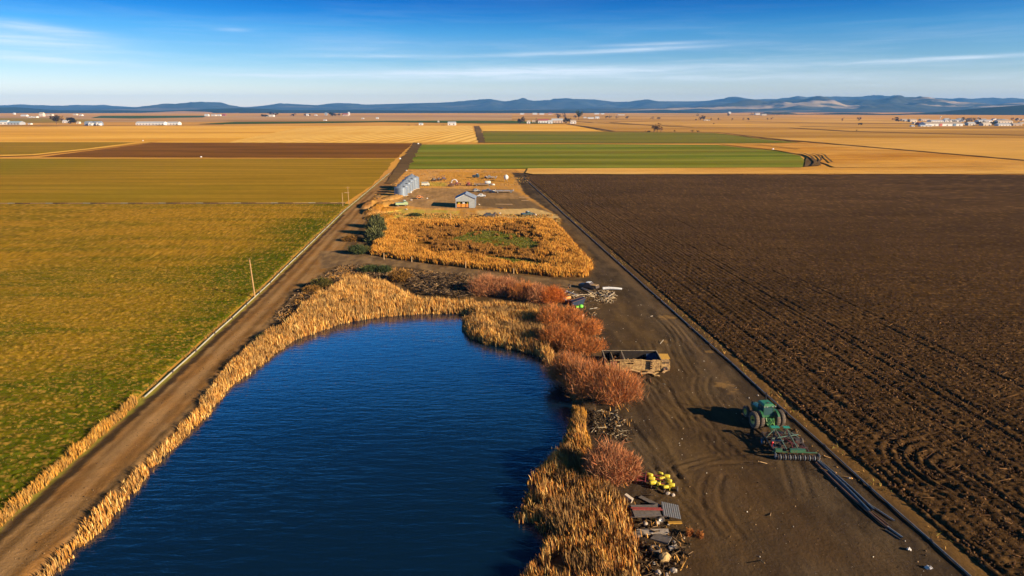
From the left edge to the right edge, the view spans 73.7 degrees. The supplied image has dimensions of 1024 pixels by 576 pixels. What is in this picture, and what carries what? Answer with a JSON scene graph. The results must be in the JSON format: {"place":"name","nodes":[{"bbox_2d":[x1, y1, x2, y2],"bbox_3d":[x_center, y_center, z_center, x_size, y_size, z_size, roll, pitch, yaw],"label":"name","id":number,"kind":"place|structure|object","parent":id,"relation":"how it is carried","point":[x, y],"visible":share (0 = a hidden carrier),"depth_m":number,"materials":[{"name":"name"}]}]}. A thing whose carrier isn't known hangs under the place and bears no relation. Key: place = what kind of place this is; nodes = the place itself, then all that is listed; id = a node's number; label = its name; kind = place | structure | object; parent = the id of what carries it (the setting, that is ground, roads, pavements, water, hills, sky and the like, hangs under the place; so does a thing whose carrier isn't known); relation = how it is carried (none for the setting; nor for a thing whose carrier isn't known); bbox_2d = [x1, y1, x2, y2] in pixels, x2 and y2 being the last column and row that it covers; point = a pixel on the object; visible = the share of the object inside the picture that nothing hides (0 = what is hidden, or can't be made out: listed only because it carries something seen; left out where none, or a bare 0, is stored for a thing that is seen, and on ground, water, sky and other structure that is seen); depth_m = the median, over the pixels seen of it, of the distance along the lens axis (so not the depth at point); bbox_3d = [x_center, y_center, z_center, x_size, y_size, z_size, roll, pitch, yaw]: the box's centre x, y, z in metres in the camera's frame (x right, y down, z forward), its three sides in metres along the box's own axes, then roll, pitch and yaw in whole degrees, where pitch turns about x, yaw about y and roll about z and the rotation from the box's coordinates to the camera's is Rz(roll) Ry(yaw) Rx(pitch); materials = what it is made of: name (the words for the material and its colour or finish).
{"place":"outdoors","nodes":[
{"label":"outdoors","id":0,"kind":"place"},
{"bbox_2d":[7,121,25,124],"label":"farm building","id":1,"kind":"structure","parent":0,"point":[16,123],"depth_m":1687.17,"materials":[{"name":"metal"}]},
{"bbox_2d":[0,118,99,122],"bbox_3d":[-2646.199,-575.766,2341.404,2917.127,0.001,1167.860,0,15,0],"label":"field","id":2,"kind":"structure","parent":0,"point":[36,120],"depth_m":2266.38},
{"bbox_2d":[0,142,151,155],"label":"field","id":3,"kind":"structure","parent":0,"point":[11,148],"depth_m":710.20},
{"bbox_2d":[136,121,152,124],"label":"farm building","id":4,"kind":"structure","parent":0,"point":[143,122],"depth_m":1633.54,"materials":[{"name":"metal"}]},
{"bbox_2d":[93,116,204,118],"bbox_3d":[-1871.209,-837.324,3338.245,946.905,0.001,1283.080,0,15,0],"label":"field","id":5,"kind":"structure","parent":0,"point":[132,117],"depth_m":3054.26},
{"bbox_2d":[0,204,347,512],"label":"stubble field","id":6,"kind":"structure","parent":0,"point":[170,241],"depth_m":144.04,"materials":[{"name":"plant"}]},
{"bbox_2d":[13,203,344,203],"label":"earth bank","id":7,"kind":"structure","parent":0,"point":[179,203],"depth_m":281.73,"materials":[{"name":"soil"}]},
{"bbox_2d":[148,111,211,112],"bbox_3d":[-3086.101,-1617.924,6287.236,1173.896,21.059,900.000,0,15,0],"label":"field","id":8,"kind":"structure","parent":0,"point":[180,112],"depth_m":6192.40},
{"bbox_2d":[75,102,294,110],"bbox_3d":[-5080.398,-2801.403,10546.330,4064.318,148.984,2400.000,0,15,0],"label":"hills","id":9,"kind":"structure","parent":0,"point":[190,106],"depth_m":10284.05,"materials":[{"name":"blue"}]},
{"bbox_2d":[0,158,394,202],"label":"field","id":10,"kind":"structure","parent":0,"point":[299,180],"depth_m":374.77,"materials":[{"name":"plant"}]},
{"bbox_2d":[45,142,411,157],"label":"field","id":11,"kind":"structure","parent":0,"point":[306,150],"depth_m":641.23,"materials":[{"name":"soil"}]},
{"bbox_2d":[0,126,478,142],"bbox_3d":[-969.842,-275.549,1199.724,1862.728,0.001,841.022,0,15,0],"label":"field","id":12,"kind":"structure","parent":0,"point":[195,134],"depth_m":1087.90,"materials":[{"name":"plant"}]},
{"bbox_2d":[0,115,511,121],"bbox_3d":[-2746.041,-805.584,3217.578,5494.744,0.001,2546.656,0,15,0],"label":"field","id":13,"kind":"structure","parent":0,"point":[350,118],"depth_m":2741.78,"materials":[{"name":"plant"}]},
{"bbox_2d":[51,313,573,575],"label":"pond water","id":14,"kind":"structure","parent":0,"point":[420,444],"depth_m":75.56,"materials":[{"name":"blue liquid"}]},
{"bbox_2d":[231,126,477,141],"bbox_3d":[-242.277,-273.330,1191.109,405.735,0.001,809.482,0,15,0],"label":"field","id":15,"kind":"structure","parent":0,"point":[395,134],"depth_m":1044.30,"materials":[{"name":"plant"}]},
{"bbox_2d":[0,107,733,112],"bbox_3d":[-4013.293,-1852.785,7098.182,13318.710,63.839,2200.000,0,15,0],"label":"hills","id":16,"kind":"structure","parent":0,"point":[33,110],"depth_m":6780.87,"materials":[{"name":"blue soil"}]},
{"bbox_2d":[206,121,561,123],"bbox_3d":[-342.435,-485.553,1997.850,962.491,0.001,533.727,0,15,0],"label":"field","id":17,"kind":"structure","parent":0,"point":[524,122],"depth_m":1937.08,"materials":[{"name":"plant"}]},
{"bbox_2d":[10,190,953,548],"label":"verge grass","id":18,"kind":"structure","parent":0,"point":[572,220],"depth_m":122.16,"materials":[{"name":"plant"}]},
{"bbox_2d":[451,230,538,264],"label":"marsh grass","id":19,"kind":"structure","parent":0,"point":[486,236],"depth_m":203.55,"materials":[{"name":"plant"}]},
{"bbox_2d":[368,171,629,225],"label":"yard grass","id":20,"kind":"structure","parent":0,"point":[437,215],"depth_m":251.70,"materials":[{"name":"plant"}]},
{"bbox_2d":[0,113,1023,575],"bbox_3d":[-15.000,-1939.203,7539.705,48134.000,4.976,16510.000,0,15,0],"label":"ground","id":21,"kind":"structure","parent":0,"point":[832,527],"depth_m":83.63,"materials":[{"name":"soil"}]},
{"bbox_2d":[0,393,137,527],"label":"roadside grass","id":22,"kind":"structure","parent":21,"relation":"on","point":[19,501],"depth_m":75.10,"materials":[{"name":"plant"}]},
{"bbox_2d":[0,140,158,155],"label":"lane","id":23,"kind":"structure","parent":21,"relation":"on","point":[83,149],"depth_m":645.89,"materials":[{"name":"soil"}]},
{"bbox_2d":[39,124,223,125],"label":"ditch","id":24,"kind":"object","parent":21,"relation":"on","point":[81,125],"visible":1,"depth_m":1571.56,"materials":[{"name":"soil"}]},
{"bbox_2d":[8,269,308,563],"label":"lane stones","id":25,"kind":"object","parent":21,"relation":"on","point":[154,423],"visible":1,"depth_m":86.20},
{"bbox_2d":[151,121,166,124],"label":"farm building","id":26,"kind":"structure","parent":21,"relation":"on","point":[159,123],"depth_m":1633.54,"materials":[{"name":"metal"}]},
{"bbox_2d":[37,323,296,575],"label":"cattail reeds","id":27,"kind":"object","parent":21,"relation":"on","point":[249,357],"visible":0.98,"depth_m":84.29,"materials":[{"name":"plant"}]},
{"bbox_2d":[144,173,389,396],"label":"irrigation pipeline","id":28,"kind":"object","parent":21,"relation":"on","point":[171,372],"visible":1,"depth_m":128.04,"materials":[{"name":"metal"}]},
{"bbox_2d":[300,284,320,292],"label":"sage bush","id":29,"kind":"object","parent":21,"relation":"on","point":[312,288],"visible":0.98,"depth_m":145.75,"materials":[{"name":"brown plant"}]},
{"bbox_2d":[310,276,332,287],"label":"sage bush","id":30,"kind":"object","parent":21,"relation":"on","point":[322,282],"visible":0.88,"depth_m":148.88,"materials":[{"name":"green plant"}]},
{"bbox_2d":[273,264,395,324],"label":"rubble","id":31,"kind":"object","parent":21,"relation":"on","point":[280,312],"visible":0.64,"depth_m":157.31,"materials":[{"name":"stone"}]},
{"bbox_2d":[341,234,362,241],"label":"sage bush","id":32,"kind":"object","parent":21,"relation":"on","point":[351,238],"visible":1,"depth_m":202.14,"materials":[{"name":"brown plant"}]},
{"bbox_2d":[347,243,366,254],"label":"sage bush","id":33,"kind":"object","parent":21,"relation":"on","point":[355,249],"visible":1,"depth_m":184.12,"materials":[{"name":"green plant"}]},
{"bbox_2d":[357,264,380,272],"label":"sage bush","id":34,"kind":"object","parent":21,"relation":"on","point":[372,268],"visible":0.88,"depth_m":163.27,"materials":[{"name":"green plant"}]},
{"bbox_2d":[363,225,385,242],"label":"juniper tree","id":35,"kind":"object","parent":21,"relation":"on","point":[370,235],"visible":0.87,"depth_m":200.48,"materials":[{"name":"green plant"}]},
{"bbox_2d":[366,213,385,224],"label":"juniper tree","id":36,"kind":"object","parent":21,"relation":"on","point":[375,216],"visible":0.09,"depth_m":225.22,"materials":[{"name":"green plant"}]},
{"bbox_2d":[365,218,387,230],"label":"juniper tree","id":37,"kind":"object","parent":21,"relation":"on","point":[374,222],"visible":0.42,"depth_m":211.83,"materials":[{"name":"green plant"}]},
{"bbox_2d":[278,273,480,338],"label":"cattail reeds","id":38,"kind":"object","parent":21,"relation":"on","point":[348,299],"visible":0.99,"depth_m":133.07,"materials":[{"name":"plant"}]},
{"bbox_2d":[376,265,392,273],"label":"sage bush","id":39,"kind":"object","parent":21,"relation":"on","point":[384,268],"visible":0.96,"depth_m":162.67,"materials":[{"name":"green plant"}]},
{"bbox_2d":[387,268,414,282],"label":"sage bush","id":40,"kind":"object","parent":21,"relation":"on","point":[401,275],"visible":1,"depth_m":154.69,"materials":[{"name":"brown plant"}]},
{"bbox_2d":[394,184,407,195],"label":"grain bin","id":41,"kind":"object","parent":21,"relation":"on","point":[400,189],"visible":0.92,"depth_m":307.08,"materials":[{"name":"metal"}]},
{"bbox_2d":[386,142,421,182],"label":"lane","id":42,"kind":"structure","parent":21,"relation":"on","point":[402,167],"depth_m":487.50,"materials":[{"name":"soil"}]},
{"bbox_2d":[402,176,415,189],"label":"grain bin","id":43,"kind":"object","parent":21,"relation":"on","point":[411,180],"visible":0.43,"depth_m":331.20,"materials":[{"name":"metal"}]},
{"bbox_2d":[405,174,418,188],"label":"grain bin","id":44,"kind":"object","parent":21,"relation":"on","point":[416,178],"visible":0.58,"depth_m":335.15,"materials":[{"name":"metal"}]},
{"bbox_2d":[407,268,479,297],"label":"brush pile","id":45,"kind":"object","parent":21,"relation":"on","point":[448,289],"visible":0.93,"depth_m":150.50,"materials":[{"name":"wood"}]},
{"bbox_2d":[455,191,476,207],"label":"machine shed","id":46,"kind":"structure","parent":21,"relation":"on","point":[466,197],"depth_m":270.37,"materials":[{"name":"metal"}]},
{"bbox_2d":[474,126,484,142],"bbox_3d":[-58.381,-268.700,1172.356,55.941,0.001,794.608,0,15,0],"label":"lane","id":47,"kind":"structure","parent":21,"relation":"on","point":[480,135],"depth_m":1036.57,"materials":[{"name":"soil"}]},
{"bbox_2d":[369,216,593,276],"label":"marsh reeds","id":48,"kind":"object","parent":21,"relation":"on","point":[569,258],"visible":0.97,"depth_m":190.00,"materials":[{"name":"plant"}]},
{"bbox_2d":[279,265,690,573],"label":"bank grass","id":49,"kind":"structure","parent":21,"relation":"on","point":[299,304],"depth_m":89.97,"materials":[{"name":"plant"}]},
{"bbox_2d":[466,271,505,296],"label":"willow shrub","id":50,"kind":"object","parent":21,"relation":"on","point":[482,287],"visible":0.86,"depth_m":143.08,"materials":[{"name":"brown plant"}]},
{"bbox_2d":[460,300,553,363],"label":"cattail reeds","id":51,"kind":"object","parent":21,"relation":"on","point":[490,323],"visible":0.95,"depth_m":119.62,"materials":[{"name":"plant"}]},
{"bbox_2d":[487,274,527,296],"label":"willow shrub","id":52,"kind":"object","parent":21,"relation":"on","point":[502,287],"visible":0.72,"depth_m":142.78,"materials":[{"name":"brown plant"}]},
{"bbox_2d":[507,278,541,300],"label":"willow shrub","id":53,"kind":"object","parent":21,"relation":"on","point":[517,290],"visible":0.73,"depth_m":140.06,"materials":[{"name":"brown plant"}]},
{"bbox_2d":[521,280,550,303],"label":"willow shrub","id":54,"kind":"object","parent":21,"relation":"on","point":[534,296],"visible":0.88,"depth_m":137.98,"materials":[{"name":"brown plant"}]},
{"bbox_2d":[533,300,568,326],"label":"willow shrub","id":55,"kind":"object","parent":21,"relation":"on","point":[548,313],"visible":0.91,"depth_m":121.87,"materials":[{"name":"orange plant"}]},
{"bbox_2d":[538,281,569,303],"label":"willow shrub","id":56,"kind":"object","parent":21,"relation":"on","point":[555,294],"visible":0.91,"depth_m":137.62,"materials":[{"name":"orange plant"}]},
{"bbox_2d":[534,319,583,350],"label":"willow shrub","id":57,"kind":"object","parent":21,"relation":"on","point":[553,334],"visible":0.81,"depth_m":111.81,"materials":[{"name":"brown plant"}]},
{"bbox_2d":[540,342,592,386],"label":"willow shrub","id":58,"kind":"object","parent":21,"relation":"on","point":[558,365],"visible":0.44,"depth_m":97.72,"materials":[{"name":"brown plant"}]},
{"bbox_2d":[555,303,587,326],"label":"willow shrub","id":59,"kind":"object","parent":21,"relation":"on","point":[570,313],"visible":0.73,"depth_m":122.63,"materials":[{"name":"brown plant"}]},
{"bbox_2d":[514,412,641,575],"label":"cattail reeds","id":60,"kind":"object","parent":21,"relation":"on","point":[559,464],"visible":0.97,"depth_m":65.00,"materials":[{"name":"plant"}]},
{"bbox_2d":[570,296,585,304],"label":"scrap bin","id":61,"kind":"object","parent":21,"relation":"on","point":[578,301],"visible":0.98,"depth_m":136.38,"materials":[{"name":"metal"}]},
{"bbox_2d":[552,333,608,354],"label":"willow shrub","id":62,"kind":"object","parent":21,"relation":"on","point":[591,344],"visible":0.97,"depth_m":109.49,"materials":[{"name":"brown plant"}]},
{"bbox_2d":[568,405,593,450],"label":"cattail reeds","id":63,"kind":"object","parent":21,"relation":"on","point":[576,409],"visible":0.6,"depth_m":84.42,"materials":[{"name":"plant"}]},
{"bbox_2d":[554,351,615,402],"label":"willow shrub","id":64,"kind":"object","parent":21,"relation":"on","point":[587,369],"visible":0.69,"depth_m":92.65,"materials":[{"name":"brown plant"}]},
{"bbox_2d":[569,291,604,338],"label":"scattered litter","id":65,"kind":"object","parent":21,"relation":"on","point":[585,306],"visible":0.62,"depth_m":135.61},
{"bbox_2d":[569,313,607,336],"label":"willow shrub","id":66,"kind":"object","parent":21,"relation":"on","point":[590,327],"visible":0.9,"depth_m":117.61,"materials":[{"name":"brown plant"}]},
{"bbox_2d":[578,281,598,289],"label":"wrecked car","id":67,"kind":"object","parent":21,"relation":"on","point":[591,285],"visible":1,"depth_m":148.74,"materials":[{"name":"metal"}]},
{"bbox_2d":[586,289,616,302],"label":"pole tangle","id":68,"kind":"object","parent":21,"relation":"on","point":[590,295],"visible":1,"depth_m":142.35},
{"bbox_2d":[579,433,636,491],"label":"willow shrub","id":69,"kind":"object","parent":21,"relation":"on","point":[608,462],"visible":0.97,"depth_m":71.04,"materials":[{"name":"brown plant"}]},
{"bbox_2d":[572,359,650,407],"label":"willow shrub","id":70,"kind":"object","parent":21,"relation":"on","point":[623,387],"visible":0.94,"depth_m":90.53,"materials":[{"name":"brown plant"}]},
{"bbox_2d":[587,407,636,442],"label":"rubble","id":71,"kind":"object","parent":21,"relation":"on","point":[612,418],"visible":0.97,"depth_m":84.84,"materials":[{"name":"stone"}]},
{"bbox_2d":[616,447,647,485],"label":"willow shrub","id":72,"kind":"object","parent":21,"relation":"on","point":[635,471],"visible":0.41,"depth_m":71.49,"materials":[{"name":"brown plant"}]},
{"bbox_2d":[602,350,669,370],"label":"ruined trailer","id":73,"kind":"object","parent":21,"relation":"on","point":[643,360],"visible":0.87,"depth_m":103.45,"materials":[{"name":"beige"}]},
{"bbox_2d":[638,495,659,504],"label":"loose plank","id":74,"kind":"object","parent":21,"relation":"on","point":[646,499],"visible":0.79,"depth_m":68.24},
{"bbox_2d":[637,529,668,534],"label":"concrete slab","id":75,"kind":"structure","parent":21,"relation":"on","point":[661,531],"depth_m":63.10,"materials":[{"name":"concrete"}]},
{"bbox_2d":[626,501,681,523],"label":"flat trailer","id":76,"kind":"object","parent":21,"relation":"on","point":[666,508],"visible":0.98,"depth_m":65.55,"materials":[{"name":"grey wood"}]},
{"bbox_2d":[630,471,677,491],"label":"row planter","id":77,"kind":"object","parent":21,"relation":"on","point":[652,481],"visible":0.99,"depth_m":71.16,"materials":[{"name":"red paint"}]},
{"bbox_2d":[649,545,660,553],"bbox_3d":[12.696,23.195,60.588,1.000,0.340,1.000,0,15,0],"label":"discarded tyre","id":78,"kind":"object","parent":21,"relation":"on","point":[658,548],"visible":1,"depth_m":60.39,"materials":[{"name":"rubber"}]},
{"bbox_2d":[650,533,671,544],"bbox_3d":[13.620,22.849,62.263,1.700,0.160,1.100,6,19,34],"label":"concrete slab","id":79,"kind":"object","parent":21,"relation":"on","point":[662,538],"depth_m":62.16,"materials":[{"name":"grey concrete"}]},
{"bbox_2d":[633,514,692,575],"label":"rubble","id":80,"kind":"object","parent":21,"relation":"on","point":[643,550],"visible":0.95,"depth_m":60.14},
{"bbox_2d":[659,552,670,561],"bbox_3d":[13.285,23.367,59.420,1.211,0.751,0.869,-12,19,-39],"label":"stone","id":81,"kind":"object","parent":21,"relation":"on","point":[664,556],"visible":0.99,"depth_m":59.16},
{"bbox_2d":[536,241,940,574],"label":"lane stones","id":82,"kind":"object","parent":21,"relation":"on","point":[735,469],"visible":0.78,"depth_m":72.32,"materials":[{"name":"stone"}]},
{"bbox_2d":[524,178,970,575],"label":"irrigation pipeline","id":83,"kind":"object","parent":21,"relation":"on","point":[910,522],"visible":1,"depth_m":80.36,"materials":[{"name":"metal"}]},
{"bbox_2d":[743,392,785,428],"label":"tractor","id":84,"kind":"object","parent":21,"relation":"on","point":[760,413],"visible":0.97,"depth_m":83.78,"materials":[{"name":"metal"}]},
{"bbox_2d":[526,167,1023,173],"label":"verge","id":85,"kind":"structure","parent":21,"relation":"on","point":[941,170],"depth_m":429.81,"materials":[{"name":"plant"}]},
{"bbox_2d":[760,425,819,460],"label":"cultivator","id":86,"kind":"object","parent":21,"relation":"on","point":[795,445],"visible":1,"depth_m":77.73,"materials":[{"name":"metal"}]},
{"bbox_2d":[785,425,852,478],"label":"tractor yard litter","id":87,"kind":"object","parent":21,"relation":"on","point":[820,454],"visible":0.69,"depth_m":77.27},
{"bbox_2d":[651,131,1019,159],"bbox_3d":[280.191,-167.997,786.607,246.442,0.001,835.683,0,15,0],"label":"ditch","id":88,"kind":"object","parent":21,"relation":"on","point":[886,148],"visible":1,"depth_m":645.20,"materials":[{"name":"soil"}]},
{"bbox_2d":[817,460,870,510],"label":"loose pipe","id":89,"kind":"object","parent":21,"relation":"on","point":[846,487],"visible":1,"depth_m":70.77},
{"bbox_2d":[820,461,874,510],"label":"loose pipe","id":90,"kind":"object","parent":21,"relation":"on","point":[855,492],"visible":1,"depth_m":70.48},
{"bbox_2d":[826,469,873,514],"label":"loose pipe","id":91,"kind":"object","parent":21,"relation":"on","point":[852,495],"visible":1,"depth_m":70.21,"materials":[{"name":"metal"}]},
{"bbox_2d":[815,462,887,528],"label":"loose pipe","id":92,"kind":"object","parent":21,"relation":"on","point":[850,496],"visible":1,"depth_m":68.91,"materials":[{"name":"metal"}]},
{"bbox_2d":[0,95,1023,110],"bbox_3d":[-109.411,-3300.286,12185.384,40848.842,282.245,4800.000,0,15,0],"label":"hills","id":93,"kind":"structure","parent":0,"point":[492,104],"depth_m":11747.67,"materials":[{"name":"blue"}]},
{"bbox_2d":[0,0,1023,106],"label":"sky","id":94,"kind":"structure","parent":0,"point":[127,53],"materials":[{"name":"blue"}]},
{"bbox_2d":[480,124,599,130],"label":"field","id":95,"kind":"structure","parent":0,"point":[545,127],"depth_m":1352.55,"materials":[{"name":"plant"}]},
{"bbox_2d":[488,108,670,111],"bbox_3d":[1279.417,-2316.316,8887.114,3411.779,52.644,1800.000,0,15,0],"label":"hills","id":96,"kind":"structure","parent":0,"point":[611,109],"depth_m":8691.86,"materials":[{"name":"blue"}]},
{"bbox_2d":[408,144,803,168],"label":"field","id":97,"kind":"structure","parent":0,"point":[454,156],"depth_m":558.61,"materials":[{"name":"plant"}]},
{"bbox_2d":[483,131,798,142],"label":"field","id":98,"kind":"structure","parent":0,"point":[560,137],"depth_m":928.81,"materials":[{"name":"plant"}]},
{"bbox_2d":[480,113,1023,123],"bbox_3d":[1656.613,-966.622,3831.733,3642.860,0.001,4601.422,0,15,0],"label":"range","id":99,"kind":"structure","parent":0,"point":[653,117],"depth_m":2747.67,"materials":[{"name":"plant"}]},
{"bbox_2d":[525,175,1023,575],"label":"ploughed field","id":100,"kind":"structure","parent":0,"point":[745,250],"depth_m":145.97,"materials":[{"name":"soil"}]},
{"bbox_2d":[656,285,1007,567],"bbox_3d":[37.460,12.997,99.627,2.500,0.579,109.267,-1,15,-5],"label":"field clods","id":101,"kind":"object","parent":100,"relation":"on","point":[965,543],"visible":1,"depth_m":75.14,"materials":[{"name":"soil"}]},
{"bbox_2d":[753,112,812,114],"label":"hills","id":102,"kind":"structure","parent":0,"point":[775,113],"depth_m":4721.16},
{"bbox_2d":[574,120,1023,159],"bbox_3d":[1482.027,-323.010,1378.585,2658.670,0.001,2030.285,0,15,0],"label":"field","id":103,"kind":"structure","parent":0,"point":[977,140],"depth_m":1118.46,"materials":[{"name":"plant"}]},
{"bbox_2d":[612,122,1007,134],"bbox_3d":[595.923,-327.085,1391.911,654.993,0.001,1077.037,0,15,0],"label":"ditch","id":104,"kind":"object","parent":103,"relation":"on","point":[834,130],"visible":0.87,"depth_m":1203.75,"materials":[{"name":"soil"}]},
{"bbox_2d":[919,122,962,125],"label":"farm building","id":105,"kind":"structure","parent":103,"relation":"on","point":[943,123],"depth_m":1532.44,"materials":[{"name":"metal"}]},
{"bbox_2d":[805,156,820,165],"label":"field","id":106,"kind":"structure","parent":0,"point":[809,161],"depth_m":493.44,"materials":[{"name":"soil"}]},
{"bbox_2d":[661,95,1023,112],"bbox_3d":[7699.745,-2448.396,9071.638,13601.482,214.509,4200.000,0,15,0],"label":"hills","id":107,"kind":"structure","parent":0,"point":[894,104],"depth_m":8440.13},
{"bbox_2d":[722,133,1023,166],"bbox_3d":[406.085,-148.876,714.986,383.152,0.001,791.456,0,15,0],"label":"field","id":108,"kind":"structure","parent":0,"point":[838,155],"depth_m":543.63,"materials":[{"name":"plant"}]},
{"bbox_2d":[813,105,1023,114],"bbox_3d":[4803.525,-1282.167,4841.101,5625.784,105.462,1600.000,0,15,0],"label":"hills","id":109,"kind":"structure","parent":0,"point":[1012,110],"depth_m":4754.88,"materials":[{"name":"blue"}]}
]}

